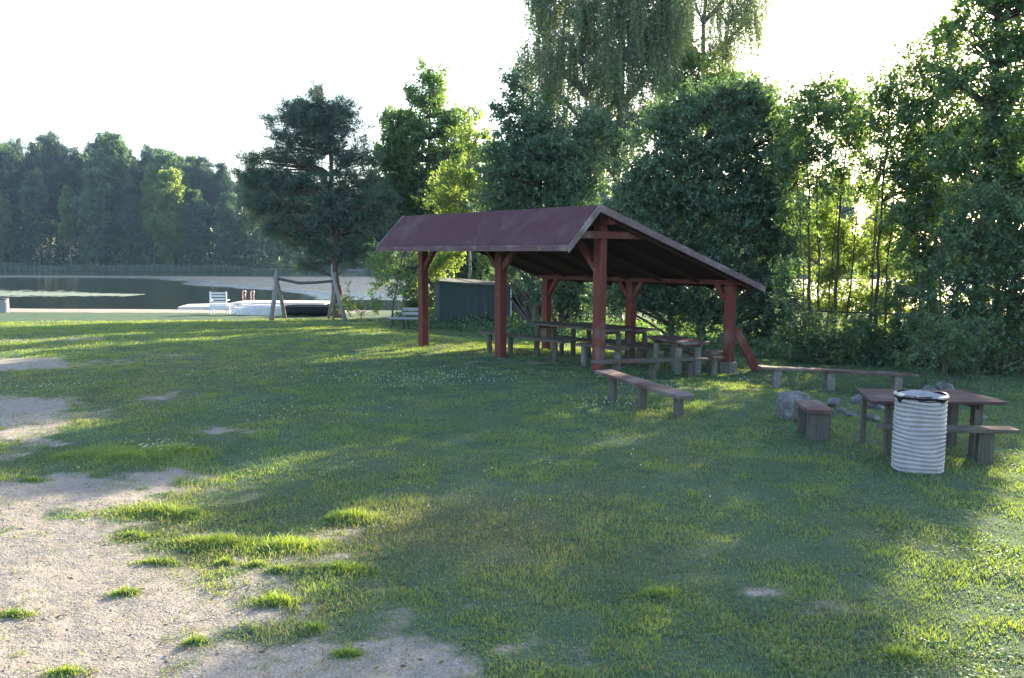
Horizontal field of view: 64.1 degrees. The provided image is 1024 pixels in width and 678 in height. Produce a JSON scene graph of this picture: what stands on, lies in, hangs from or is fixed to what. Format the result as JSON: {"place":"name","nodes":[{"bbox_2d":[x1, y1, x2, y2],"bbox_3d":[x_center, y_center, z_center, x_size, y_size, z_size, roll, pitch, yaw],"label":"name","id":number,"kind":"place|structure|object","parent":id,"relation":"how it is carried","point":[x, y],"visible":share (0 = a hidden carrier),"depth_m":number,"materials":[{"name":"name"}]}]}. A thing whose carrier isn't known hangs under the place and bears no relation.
{"place":"outdoors","nodes":[
{"label":"outdoors","id":0,"kind":"place"},
{"bbox_2d":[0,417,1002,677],"bbox_3d":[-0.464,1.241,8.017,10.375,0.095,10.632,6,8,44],"label":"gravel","id":1,"kind":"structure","parent":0,"point":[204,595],"depth_m":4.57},
{"bbox_2d":[0,247,1023,677],"bbox_3d":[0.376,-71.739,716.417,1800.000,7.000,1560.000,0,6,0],"label":"ground","id":2,"kind":"structure","parent":0,"point":[82,613],"depth_m":6.05,"materials":[{"name":"plant"}]},
{"bbox_2d":[0,298,9,312],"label":"rubbish bin","id":3,"kind":"object","parent":2,"relation":"on","point":[4,305],"visible":1,"depth_m":35.64,"materials":[{"name":"metal"}]},
{"bbox_2d":[0,198,19,263],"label":"broadleaf","id":4,"kind":"object","parent":2,"relation":"on","point":[6,244],"visible":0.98,"depth_m":151.97,"materials":[{"name":"green plant"}]},
{"bbox_2d":[0,144,25,241],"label":"broadleaf","id":5,"kind":"object","parent":2,"relation":"on","point":[14,188],"visible":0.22,"depth_m":158.51,"materials":[{"name":"green plant"}]},
{"bbox_2d":[0,147,26,261],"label":"pine","id":6,"kind":"object","parent":2,"relation":"on","point":[13,172],"visible":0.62,"depth_m":158.13,"materials":[{"name":"green plant"}]},
{"bbox_2d":[5,135,27,164],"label":"pine","id":7,"kind":"object","parent":2,"relation":"on","point":[16,145],"visible":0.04,"depth_m":183.87,"materials":[{"name":"green plant"}]},
{"bbox_2d":[18,169,49,264],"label":"pine","id":8,"kind":"object","parent":2,"relation":"on","point":[26,186],"visible":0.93,"depth_m":152.63,"materials":[{"name":"green plant"}]},
{"bbox_2d":[18,168,52,265],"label":"birch","id":9,"kind":"object","parent":2,"relation":"on","point":[43,215],"visible":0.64,"depth_m":153.86,"materials":[{"name":"green plant"}]},
{"bbox_2d":[21,140,51,264],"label":"pine","id":10,"kind":"object","parent":2,"relation":"on","point":[32,147],"visible":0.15,"depth_m":162.83,"materials":[{"name":"green plant"}]},
{"bbox_2d":[29,134,53,243],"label":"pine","id":11,"kind":"object","parent":2,"relation":"on","point":[38,138],"visible":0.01,"depth_m":174.85,"materials":[{"name":"green plant"}]},
{"bbox_2d":[27,129,78,263],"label":"pine","id":12,"kind":"object","parent":2,"relation":"on","point":[45,148],"visible":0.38,"depth_m":158.48,"materials":[{"name":"green plant"}]},
{"bbox_2d":[34,145,81,262],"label":"pine","id":13,"kind":"object","parent":2,"relation":"on","point":[63,169],"visible":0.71,"depth_m":157.65,"materials":[{"name":"green plant"}]},
{"bbox_2d":[55,184,78,264],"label":"birch","id":14,"kind":"object","parent":2,"relation":"on","point":[68,218],"visible":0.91,"depth_m":152.57,"materials":[{"name":"green plant"}]},
{"bbox_2d":[66,144,84,260],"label":"pine","id":15,"kind":"object","parent":2,"relation":"on","point":[76,156],"visible":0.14,"depth_m":167.16,"materials":[{"name":"green plant"}]},
{"bbox_2d":[75,189,92,265],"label":"birch","id":16,"kind":"object","parent":2,"relation":"on","point":[79,216],"visible":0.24,"depth_m":153.31,"materials":[{"name":"green plant"}]},
{"bbox_2d":[72,146,97,262],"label":"pine","id":17,"kind":"object","parent":2,"relation":"on","point":[80,172],"visible":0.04,"depth_m":161.08,"materials":[{"name":"green plant"}]},
{"bbox_2d":[68,166,118,263],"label":"broadleaf","id":18,"kind":"object","parent":2,"relation":"on","point":[90,206],"visible":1,"depth_m":152.20,"materials":[{"name":"plant"}]},
{"bbox_2d":[81,129,110,261],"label":"pine","id":19,"kind":"object","parent":2,"relation":"on","point":[93,145],"visible":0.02,"depth_m":164.98,"materials":[{"name":"green plant"}]},
{"bbox_2d":[80,131,144,265],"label":"broadleaf","id":20,"kind":"object","parent":2,"relation":"on","point":[113,159],"visible":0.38,"depth_m":156.25,"materials":[{"name":"plant"}]},
{"bbox_2d":[125,148,140,177],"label":"pine","id":21,"kind":"object","parent":2,"relation":"on","point":[132,156],"visible":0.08,"depth_m":163.51,"materials":[{"name":"green plant"}]},
{"bbox_2d":[126,142,157,263],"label":"pine","id":22,"kind":"object","parent":2,"relation":"on","point":[146,155],"visible":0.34,"depth_m":158.85,"materials":[{"name":"green plant"}]},
{"bbox_2d":[136,161,158,264],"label":"birch","id":23,"kind":"object","parent":2,"relation":"on","point":[147,182],"visible":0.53,"depth_m":154.94,"materials":[{"name":"green plant"}]},
{"bbox_2d":[148,146,171,251],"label":"broadleaf","id":24,"kind":"object","parent":2,"relation":"on","point":[158,150],"depth_m":170.92,"materials":[{"name":"green plant"}]},
{"bbox_2d":[141,150,191,264],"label":"broadleaf","id":25,"kind":"object","parent":2,"relation":"on","point":[166,162],"visible":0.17,"depth_m":157.38,"materials":[{"name":"green plant"}]},
{"bbox_2d":[143,166,190,265],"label":"broadleaf","id":26,"kind":"object","parent":2,"relation":"on","point":[168,205],"visible":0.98,"depth_m":152.39,"materials":[{"name":"plant"}]},
{"bbox_2d":[172,151,192,263],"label":"pine","id":27,"kind":"object","parent":2,"relation":"on","point":[185,166],"visible":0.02,"depth_m":165.53,"materials":[{"name":"green plant"}]},
{"bbox_2d":[177,154,211,229],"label":"broadleaf","id":28,"kind":"object","parent":2,"relation":"on","point":[188,159],"visible":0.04,"depth_m":184.94,"materials":[{"name":"green plant"}]},
{"bbox_2d":[177,188,212,264],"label":"broadleaf","id":29,"kind":"object","parent":2,"relation":"on","point":[197,227],"visible":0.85,"depth_m":154.81,"materials":[{"name":"green plant"}]},
{"bbox_2d":[186,154,217,239],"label":"pine","id":30,"kind":"object","parent":2,"relation":"on","point":[200,176],"visible":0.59,"depth_m":161.76,"materials":[{"name":"green plant"}]},
{"bbox_2d":[204,161,214,240],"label":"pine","id":31,"kind":"object","parent":2,"relation":"on","point":[209,165],"visible":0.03,"depth_m":177.12,"materials":[{"name":"green plant"}]},
{"bbox_2d":[209,292,229,314],"bbox_3d":[-12.595,-1.553,35.212,0.730,0.995,0.569,0,6,-6],"label":"plastic chair","id":32,"kind":"object","parent":2,"relation":"on","point":[218,305],"visible":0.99,"depth_m":34.95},
{"bbox_2d":[205,161,238,225],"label":"pine","id":33,"kind":"object","parent":2,"relation":"on","point":[222,184],"visible":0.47,"depth_m":162.46,"materials":[{"name":"green plant"}]},
{"bbox_2d":[211,192,246,265],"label":"broadleaf","id":34,"kind":"object","parent":2,"relation":"on","point":[228,225],"visible":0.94,"depth_m":153.45,"materials":[{"name":"plant"}]},
{"bbox_2d":[231,302,248,314],"bbox_3d":[-11.674,-1.321,35.232,0.680,0.531,0.569,3,7,28],"label":"plastic chair","id":35,"kind":"object","parent":2,"relation":"on","point":[234,309],"visible":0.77,"depth_m":35.02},
{"bbox_2d":[231,180,253,259],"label":"pine","id":36,"kind":"object","parent":2,"relation":"on","point":[236,188],"visible":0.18,"depth_m":160.61,"materials":[{"name":"green plant"}]},
{"bbox_2d":[246,209,261,266],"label":"birch","id":37,"kind":"object","parent":2,"relation":"on","point":[255,236],"visible":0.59,"depth_m":154.55,"materials":[{"name":"green plant"}]},
{"bbox_2d":[234,304,290,314],"bbox_3d":[-10.668,-1.240,35.323,2.657,0.550,1.078,0,6,-3],"label":"rowing boat","id":38,"kind":"object","parent":2,"relation":"on","point":[256,309],"visible":0.55,"depth_m":34.89,"materials":[{"name":"white paint"}]},
{"bbox_2d":[269,213,282,266],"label":"pine","id":39,"kind":"object","parent":2,"relation":"on","point":[277,251],"visible":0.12,"depth_m":154.44,"materials":[{"name":"green plant"}]},
{"bbox_2d":[285,305,331,315],"bbox_3d":[-8.490,-1.191,34.262,2.100,0.427,0.950,0,6,0],"label":"punt","id":40,"kind":"object","parent":2,"relation":"on","point":[306,310],"visible":0.83,"depth_m":33.86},
{"bbox_2d":[269,264,347,321],"bbox_3d":[-7.718,-1.734,31.478,3.023,2.312,1.350,0,6,0],"label":"swing frame","id":41,"kind":"object","parent":2,"relation":"on","point":[333,281],"visible":0.87,"depth_m":31.38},
{"bbox_2d":[223,77,403,317],"bbox_3d":[-7.842,-5.505,32.714,7.275,9.544,2.715,0,6,0],"label":"pine tree","id":42,"kind":"object","parent":2,"relation":"on","point":[315,132],"visible":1,"depth_m":32.24,"materials":[{"name":"green plant"}]},
{"bbox_2d":[335,279,385,318],"bbox_3d":[-5.939,-1.519,32.076,1.941,1.660,1.222,0,6,0],"label":"bank shrub","id":43,"kind":"object","parent":2,"relation":"on","point":[359,306],"visible":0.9,"depth_m":32.01,"materials":[{"name":"green plant"}]},
{"bbox_2d":[362,234,436,329],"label":"alder sapling","id":44,"kind":"object","parent":2,"relation":"on","point":[383,259],"visible":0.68,"depth_m":26.82,"materials":[{"name":"green plant"}]},
{"bbox_2d":[388,308,417,328],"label":"park bench","id":45,"kind":"object","parent":2,"relation":"on","point":[407,313],"visible":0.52,"depth_m":26.64,"materials":[{"name":"grey wood"}]},
{"bbox_2d":[0,262,821,273],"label":"reeds","id":46,"kind":"object","parent":2,"relation":"on","point":[90,267],"visible":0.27,"depth_m":147.73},
{"bbox_2d":[354,53,482,307],"bbox_3d":[-3.743,-6.605,35.502,6.512,11.271,3.504,0,6,0],"label":"alder tree","id":47,"kind":"object","parent":2,"relation":"on","point":[407,134],"visible":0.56,"depth_m":34.87,"materials":[{"name":"green plant"}]},
{"bbox_2d":[428,251,466,284],"bbox_3d":[-2.323,-2.055,28.941,1.586,3.373,1.634,3,7,28],"label":"leafy shrub","id":48,"kind":"object","parent":2,"relation":"on","point":[437,267],"visible":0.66,"depth_m":28.73,"materials":[{"name":"green plant"}]},
{"bbox_2d":[0,216,899,270],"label":"undergrowth","id":49,"kind":"object","parent":2,"relation":"on","point":[210,257],"visible":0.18,"depth_m":154.92,"materials":[{"name":"green plant"}]},
{"bbox_2d":[390,210,517,311],"bbox_3d":[-2.195,-3.010,33.801,5.891,4.982,3.432,0,6,0],"label":"hedge shrub","id":50,"kind":"object","parent":2,"relation":"on","point":[479,261],"visible":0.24,"depth_m":33.46,"materials":[{"name":"green plant"}]},
{"bbox_2d":[411,104,498,278],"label":"lime green birch","id":51,"kind":"object","parent":2,"relation":"on","point":[455,177],"visible":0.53,"depth_m":31.29,"materials":[{"name":"green plant"}]},
{"bbox_2d":[435,277,511,325],"bbox_3d":[-1.455,-1.300,29.554,2.620,1.867,1.760,-1,6,-11],"label":"garden hut","id":52,"kind":"object","parent":2,"relation":"on","point":[456,297],"visible":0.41,"depth_m":28.73,"materials":[{"name":"green wood"}]},
{"bbox_2d":[0,361,1023,677],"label":"clover","id":53,"kind":"object","parent":2,"relation":"on","point":[870,635],"depth_m":6.26,"materials":[{"name":"plant"}]},
{"bbox_2d":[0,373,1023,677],"bbox_3d":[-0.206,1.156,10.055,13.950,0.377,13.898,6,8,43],"label":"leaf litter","id":54,"kind":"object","parent":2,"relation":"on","point":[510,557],"visible":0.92,"depth_m":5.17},
{"bbox_2d":[476,330,570,361],"bbox_3d":[0.186,0.206,16.860,0.260,0.583,2.600,-5,8,-42],"label":"plank bench","id":55,"kind":"object","parent":2,"relation":"on","point":[511,336],"visible":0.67,"depth_m":16.66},
{"bbox_2d":[466,62,625,330],"bbox_3d":[1.324,-4.713,28.921,5.961,8.837,8.582,0,6,0],"label":"round leafed tree","id":56,"kind":"object","parent":2,"relation":"on","point":[534,153],"visible":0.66,"depth_m":26.21,"materials":[{"name":"green plant"}]},
{"bbox_2d":[376,204,765,372],"bbox_3d":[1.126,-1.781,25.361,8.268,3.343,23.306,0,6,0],"label":"picnic shelter","id":57,"kind":"object","parent":2,"relation":"on","point":[600,246],"visible":0.88,"depth_m":16.27,"materials":[{"name":"red paint"}]},
{"bbox_2d":[526,321,631,356],"bbox_3d":[1.302,0.161,16.534,0.616,0.883,2.366,-5,8,-42],"label":"plank table","id":58,"kind":"object","parent":2,"relation":"on","point":[553,325],"visible":0.61,"depth_m":16.65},
{"bbox_2d":[549,335,652,366],"bbox_3d":[1.786,0.308,16.999,0.240,0.579,2.700,-5,8,-42],"label":"plank bench","id":59,"kind":"object","parent":2,"relation":"on","point":[637,347],"visible":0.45,"depth_m":16.67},
{"bbox_2d":[574,343,629,369],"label":"plank bench","id":60,"kind":"object","parent":2,"relation":"on","point":[616,349],"visible":0.64,"depth_m":15.39,"materials":[{"name":"wood"}]},
{"bbox_2d":[595,185,610,204],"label":"pine","id":61,"kind":"object","parent":2,"relation":"on","point":[606,197],"visible":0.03,"depth_m":161.27,"materials":[{"name":"green plant"}]},
{"bbox_2d":[507,0,702,323],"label":"weeping birch","id":62,"kind":"object","parent":2,"relation":"on","point":[606,60],"visible":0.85,"depth_m":27.63,"materials":[{"name":"green plant"}]},
{"bbox_2d":[570,322,655,364],"bbox_3d":[2.071,0.163,17.601,0.617,0.902,2.108,-5,8,-42],"label":"plank table","id":63,"kind":"object","parent":2,"relation":"on","point":[639,330],"visible":0.48,"depth_m":17.14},
{"bbox_2d":[591,337,671,365],"bbox_3d":[2.604,0.336,17.907,0.240,0.554,2.400,-5,8,-42],"label":"plank bench","id":64,"kind":"object","parent":2,"relation":"on","point":[666,350],"visible":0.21,"depth_m":17.19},
{"bbox_2d":[595,369,695,417],"bbox_3d":[1.762,0.797,11.068,0.290,0.563,1.715,-3,7,-33],"label":"plank bench","id":65,"kind":"object","parent":2,"relation":"on","point":[678,396],"visible":0.73,"depth_m":11.01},
{"bbox_2d":[590,357,708,381],"bbox_3d":[2.428,0.564,14.056,2.886,0.616,0.260,-5,8,-41],"label":"plank bench","id":66,"kind":"object","parent":2,"relation":"on","point":[615,363],"visible":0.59,"depth_m":14.00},
{"bbox_2d":[646,335,710,375],"bbox_3d":[3.149,0.398,15.635,0.588,0.817,1.418,-2,6,-19],"label":"plank table","id":67,"kind":"object","parent":2,"relation":"on","point":[679,343],"visible":0.77,"depth_m":15.26,"materials":[{"name":"wood"}]},
{"bbox_2d":[580,66,816,345],"bbox_3d":[4.897,-3.326,21.357,6.236,7.401,3.216,0,6,0],"label":"grey willow","id":68,"kind":"object","parent":2,"relation":"on","point":[674,186],"visible":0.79,"depth_m":20.77,"materials":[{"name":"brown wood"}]},
{"bbox_2d":[683,350,724,376],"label":"plank bench","id":69,"kind":"object","parent":2,"relation":"on","point":[713,357],"visible":0.61,"depth_m":15.52,"materials":[{"name":"wood"}]},
{"bbox_2d":[387,307,1023,375],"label":"undergrowth","id":70,"kind":"object","parent":2,"relation":"on","point":[765,346],"visible":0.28,"depth_m":21.50,"materials":[{"name":"green plant"}]},
{"bbox_2d":[637,37,782,233],"bbox_3d":[6.976,-5.634,29.632,5.733,10.502,2.487,0,6,0],"label":"maple tree","id":71,"kind":"object","parent":2,"relation":"on","point":[695,60],"visible":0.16,"depth_m":28.91,"materials":[{"name":"green plant"}]},
{"bbox_2d":[647,0,774,295],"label":"weeping birch","id":72,"kind":"object","parent":2,"relation":"on","point":[731,21],"visible":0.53,"depth_m":30.63,"materials":[{"name":"green plant"}]},
{"bbox_2d":[704,350,722,370],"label":"bench","id":73,"kind":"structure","parent":2,"relation":"on","point":[709,362],"depth_m":16.53,"materials":[{"name":"brown wood"}]},
{"bbox_2d":[735,327,760,371],"bbox_3d":[4.739,0.207,16.498,0.648,0.903,0.183,0,6,0],"label":"leaning timber","id":74,"kind":"object","parent":2,"relation":"on","point":[746,349],"visible":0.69,"depth_m":16.45,"materials":[{"name":"red paint"}]},
{"bbox_2d":[776,391,811,420],"bbox_3d":[3.572,0.871,10.334,0.387,0.432,0.397,0,6,0],"label":"boulder","id":75,"kind":"object","parent":2,"relation":"on","point":[787,407],"visible":0.68,"depth_m":10.18,"materials":[{"name":"stone"}]},
{"bbox_2d":[788,351,813,363],"bbox_3d":[6.299,0.423,18.096,0.603,0.372,0.908,0,6,0],"label":"bush","id":76,"kind":"object","parent":2,"relation":"on","point":[793,358],"visible":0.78,"depth_m":17.84,"materials":[{"name":"green plant"}]},
{"bbox_2d":[758,66,862,325],"bbox_3d":[7.026,-2.992,19.952,2.211,6.832,3.127,0,6,0],"label":"slender alder","id":77,"kind":"object","parent":2,"relation":"on","point":[790,156],"visible":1,"depth_m":19.05,"materials":[{"name":"green plant"}]},
{"bbox_2d":[794,399,834,441],"bbox_3d":[3.471,0.993,9.433,0.290,0.475,0.677,1,6,6],"label":"short bench","id":78,"kind":"object","parent":2,"relation":"on","point":[813,419],"visible":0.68,"depth_m":9.16,"materials":[{"name":"red wood"}]},
{"bbox_2d":[806,194,828,263],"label":"broadleaf","id":79,"kind":"object","parent":2,"relation":"on","point":[813,212],"visible":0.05,"depth_m":162.24,"materials":[{"name":"green plant"}]},
{"bbox_2d":[792,170,873,328],"bbox_3d":[9.293,-2.370,23.922,2.632,5.113,1.954,0,6,0],"label":"backlit bush","id":80,"kind":"object","parent":2,"relation":"on","point":[827,216],"visible":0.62,"depth_m":23.72,"materials":[{"name":"green plant"}]},
{"bbox_2d":[826,397,840,406],"bbox_3d":[4.587,0.913,11.639,0.184,0.167,0.238,6,8,42],"label":"fire ring stone","id":81,"kind":"object","parent":2,"relation":"on","point":[833,401],"visible":0.85,"depth_m":11.58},
{"bbox_2d":[757,365,918,390],"bbox_3d":[5.699,0.749,14.318,2.778,0.554,0.240,0,6,-2],"label":"plank bench","id":82,"kind":"object","parent":2,"relation":"on","point":[829,378],"visible":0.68,"depth_m":14.23,"materials":[{"name":"wood"}]},
{"bbox_2d":[834,197,857,242],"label":"pine","id":83,"kind":"object","parent":2,"relation":"on","point":[844,214],"visible":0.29,"depth_m":162.88,"materials":[{"name":"green plant"}]},
{"bbox_2d":[806,66,889,335],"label":"slender alder","id":84,"kind":"object","parent":2,"relation":"on","point":[841,174],"visible":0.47,"depth_m":20.08,"materials":[{"name":"green plant"}]},
{"bbox_2d":[849,395,861,404],"bbox_3d":[5.243,0.940,12.390,0.259,0.195,0.212,0,6,0],"label":"fire ring stone","id":85,"kind":"object","parent":2,"relation":"on","point":[856,399],"visible":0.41,"depth_m":12.32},
{"bbox_2d":[764,252,951,367],"bbox_3d":[7.549,-0.528,17.811,4.127,2.704,1.450,0,6,0],"label":"elder bush","id":86,"kind":"object","parent":2,"relation":"on","point":[808,339],"visible":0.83,"depth_m":17.71,"materials":[{"name":"green plant"}]},
{"bbox_2d":[804,308,913,329],"bbox_3d":[9.425,-0.247,22.113,3.155,1.186,0.090,0,6,0],"label":"rail fence","id":87,"kind":"object","parent":2,"relation":"on","point":[848,312],"visible":0.21,"depth_m":22.02,"materials":[{"name":"brown wood"}]},
{"bbox_2d":[831,179,913,333],"bbox_3d":[10.862,-2.288,24.375,2.755,5.257,1.978,0,6,0],"label":"backlit bush","id":88,"kind":"object","parent":2,"relation":"on","point":[863,267],"visible":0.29,"depth_m":24.23,"materials":[{"name":"green plant"}]},
{"bbox_2d":[859,213,885,267],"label":"broadleaf","id":89,"kind":"object","parent":2,"relation":"on","point":[871,217],"visible":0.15,"depth_m":157.56,"materials":[{"name":"green plant"}]},
{"bbox_2d":[867,413,880,420],"bbox_3d":[4.614,1.005,10.475,0.211,0.121,0.169,0,6,0],"label":"fire ring stone","id":90,"kind":"object","parent":2,"relation":"on","point":[873,417],"visible":0.77,"depth_m":10.41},
{"bbox_2d":[867,402,884,409],"bbox_3d":[5.310,0.961,11.837,0.244,0.191,0.257,-3,7,-32],"label":"fire ring stone","id":91,"kind":"object","parent":2,"relation":"on","point":[875,406],"visible":0.35,"depth_m":11.75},
{"bbox_2d":[836,54,939,340],"bbox_3d":[8.594,-2.981,18.750,2.566,7.044,1.686,0,6,0],"label":"slender alder","id":92,"kind":"object","parent":2,"relation":"on","point":[886,98],"visible":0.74,"depth_m":18.48,"materials":[{"name":"green plant"}]},
{"bbox_2d":[891,389,948,473],"bbox_3d":[3.939,0.896,7.904,0.484,0.769,0.483,0,6,0],"label":"rubbish bin","id":93,"kind":"object","parent":2,"relation":"on","point":[919,428],"visible":0.99,"depth_m":7.73,"materials":[{"name":"metal"}]},
{"bbox_2d":[856,388,1008,456],"bbox_3d":[4.360,0.928,8.771,1.406,0.666,0.823,0,6,0],"label":"garden table","id":94,"kind":"object","parent":2,"relation":"on","point":[976,403],"visible":0.77,"depth_m":8.57,"materials":[{"name":"red wood"}]},
{"bbox_2d":[878,23,987,337],"bbox_3d":[9.325,-3.277,18.317,2.271,7.676,1.871,0,6,0],"label":"slender alder","id":95,"kind":"object","parent":2,"relation":"on","point":[926,207],"visible":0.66,"depth_m":18.06,"materials":[{"name":"green plant"}]},
{"bbox_2d":[878,103,996,316],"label":"tree","id":96,"kind":"object","parent":2,"relation":"on","point":[887,209],"visible":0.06,"depth_m":22.15,"materials":[{"name":"green plant"}]},
{"bbox_2d":[883,301,1005,388],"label":"willow sapling","id":97,"kind":"object","parent":2,"relation":"on","point":[967,339],"visible":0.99,"depth_m":14.22,"materials":[{"name":"green plant"}]},
{"bbox_2d":[935,381,954,389],"bbox_3d":[7.474,0.831,14.122,0.325,0.210,0.237,0,6,0],"label":"fire ring stone","id":98,"kind":"object","parent":2,"relation":"on","point":[945,385],"visible":0.63,"depth_m":14.04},
{"bbox_2d":[876,423,1020,464],"bbox_3d":[4.373,1.090,8.234,1.315,0.419,0.200,1,6,5],"label":"garden bench","id":99,"kind":"object","parent":2,"relation":"on","point":[985,437],"visible":0.55,"depth_m":8.17,"materials":[{"name":"brown wood"}]},
{"bbox_2d":[892,268,1018,329],"bbox_3d":[12.738,-1.229,22.996,4.064,3.218,1.747,0,6,0],"label":"backlit bush","id":100,"kind":"object","parent":2,"relation":"on","point":[913,279],"visible":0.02,"depth_m":22.96,"materials":[{"name":"green plant"}]},
{"bbox_2d":[897,176,1023,377],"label":"hazel bush","id":101,"kind":"object","parent":2,"relation":"on","point":[998,238],"visible":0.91,"depth_m":16.07,"materials":[{"name":"green plant"}]},
{"bbox_2d":[907,0,1023,359],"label":"tall poplar","id":102,"kind":"object","parent":2,"relation":"on","point":[985,156],"visible":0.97,"depth_m":16.86,"materials":[{"name":"plant"}]},
{"bbox_2d":[948,113,1023,300],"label":"tree","id":103,"kind":"object","parent":2,"relation":"on","point":[1007,229],"visible":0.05,"depth_m":21.59,"materials":[{"name":"green plant"}]},
{"bbox_2d":[0,318,1023,677],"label":"grass","id":104,"kind":"structure","parent":0,"point":[170,512],"depth_m":7.22,"materials":[{"name":"plant"}]},
{"bbox_2d":[0,270,1023,312],"bbox_3d":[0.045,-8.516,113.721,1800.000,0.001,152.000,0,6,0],"label":"lake water","id":105,"kind":"structure","parent":0,"point":[167,289],"depth_m":74.55,"materials":[{"name":"grey liquid"}]},
{"bbox_2d":[0,289,143,296],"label":"lily pads","id":106,"kind":"object","parent":105,"relation":"on","point":[34,294],"visible":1,"depth_m":60.56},
{"bbox_2d":[178,300,329,309],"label":"pier","id":107,"kind":"structure","parent":105,"relation":"in","point":[196,307],"depth_m":42.24,"materials":[{"name":"white paint"}]},
{"bbox_2d":[242,290,254,300],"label":"pier ladder","id":108,"kind":"object","parent":107,"relation":"attached to","point":[250,295],"visible":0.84,"depth_m":43.51,"materials":[{"name":"metal"}]},
{"bbox_2d":[0,0,1023,250],"label":"sky","id":109,"kind":"structure","parent":0,"point":[186,77],"materials":[{"name":"white"}]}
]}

